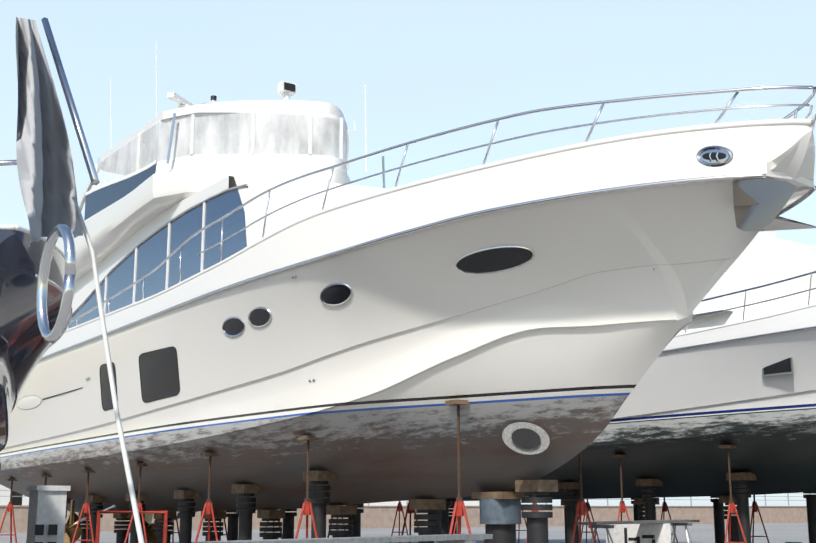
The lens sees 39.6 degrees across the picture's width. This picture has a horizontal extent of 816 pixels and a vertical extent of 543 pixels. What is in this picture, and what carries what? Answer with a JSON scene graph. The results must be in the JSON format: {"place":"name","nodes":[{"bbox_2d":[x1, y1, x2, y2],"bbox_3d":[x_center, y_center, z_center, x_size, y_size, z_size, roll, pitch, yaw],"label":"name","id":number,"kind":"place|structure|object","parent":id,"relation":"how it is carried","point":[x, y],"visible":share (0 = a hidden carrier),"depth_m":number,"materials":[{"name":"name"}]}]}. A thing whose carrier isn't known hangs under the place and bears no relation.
{"place":"outdoors","nodes":[
{"label":"outdoors","id":0,"kind":"place"},
{"bbox_2d":[0,484,807,532],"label":"yard retaining wall","id":1,"kind":"structure","parent":0,"point":[379,515],"depth_m":66.77,"materials":[{"name":"brown"}]},
{"bbox_2d":[12,491,22,504],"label":"block","id":2,"kind":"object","parent":1,"relation":"on","point":[16,500],"depth_m":65.57,"materials":[{"name":"grey concrete"}]},
{"bbox_2d":[0,523,808,542],"bbox_3d":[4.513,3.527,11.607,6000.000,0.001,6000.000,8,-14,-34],"label":"ground","id":3,"kind":"structure","parent":0,"point":[775,532],"depth_m":45.85,"materials":[{"name":"concrete"}]},
{"bbox_2d":[64,500,197,542],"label":"yacht stern gear","id":4,"kind":"object","parent":3,"relation":"on","point":[71,525],"visible":0.35,"depth_m":28.41,"materials":[{"name":"brown metal"}]},
{"bbox_2d":[0,399,815,542],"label":"boat stands","id":5,"kind":"object","parent":3,"relation":"on","point":[500,515],"visible":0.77,"depth_m":21.72,"materials":[{"name":"red paint"}]},
{"bbox_2d":[0,229,64,450],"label":"boat hull","id":6,"kind":"object","parent":5,"relation":"on","point":[24,346],"visible":0.79,"depth_m":8.10,"materials":[{"name":"black plastic"}]},
{"bbox_2d":[0,224,72,347],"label":"navy boat rub rail","id":7,"kind":"object","parent":6,"relation":"attached to","point":[21,229],"visible":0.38,"depth_m":7.71,"materials":[{"name":"white plastic"}]},
{"bbox_2d":[0,17,144,542],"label":"navy boat cover and rope","id":8,"kind":"object","parent":6,"relation":"attached to","point":[43,162],"visible":1,"depth_m":5.09,"materials":[{"name":"fabric"}]},
{"bbox_2d":[0,125,814,511],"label":"yacht hull","id":9,"kind":"object","parent":5,"relation":"on","point":[572,327],"visible":0.79,"depth_m":15.79,"materials":[{"name":"white plastic"}]},
{"bbox_2d":[56,41,386,328],"bbox_3d":[-2.876,-2.511,23.785,5.200,7.878,16.600,8,-14,-34],"label":"yacht superstructure","id":10,"kind":"object","parent":9,"relation":"on","point":[190,168],"visible":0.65,"depth_m":21.95,"materials":[{"name":"white plastic"}]},
{"bbox_2d":[16,146,796,454],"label":"yacht hull fittings","id":11,"kind":"object","parent":9,"relation":"attached to","point":[759,204],"visible":1,"depth_m":15.14,"materials":[{"name":"black glass"}]},
{"bbox_2d":[40,118,815,360],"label":"rub rail","id":12,"kind":"object","parent":9,"relation":"attached to","point":[768,122],"visible":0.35,"depth_m":14.21,"materials":[{"name":"white plastic"}]},
{"bbox_2d":[70,85,815,325],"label":"yacht guard rails","id":13,"kind":"object","parent":9,"relation":"attached to","point":[737,91],"visible":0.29,"depth_m":14.41,"materials":[{"name":"silver metal"}]},
{"bbox_2d":[760,216,815,230],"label":"bow anchor","id":14,"kind":"object","parent":9,"relation":"attached to","point":[779,223],"visible":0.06,"depth_m":12.74,"materials":[{"name":"silver metal"}]},
{"bbox_2d":[442,306,815,500],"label":"yacht hull","id":15,"kind":"object","parent":5,"relation":"on","point":[679,418],"visible":0.46,"depth_m":22.95,"materials":[{"name":"white plastic"}]},
{"bbox_2d":[662,304,815,352],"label":"rub rail","id":16,"kind":"object","parent":15,"relation":"attached to","point":[754,319],"visible":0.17,"depth_m":21.80,"materials":[{"name":"white plastic"}]},
{"bbox_2d":[678,231,815,376],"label":"superstructure","id":17,"kind":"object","parent":15,"relation":"on","point":[766,273],"depth_m":24.26,"materials":[{"name":"white plastic"}]},
{"bbox_2d":[26,485,801,542],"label":"yard clutter","id":18,"kind":"object","parent":3,"relation":"on","point":[46,513],"visible":0.96,"depth_m":13.40,"materials":[{"name":"grey metal"}]},
{"bbox_2d":[0,0,815,505],"label":"sky","id":19,"kind":"structure","parent":0,"point":[426,68],"materials":[{"name":"blue"}]}
]}

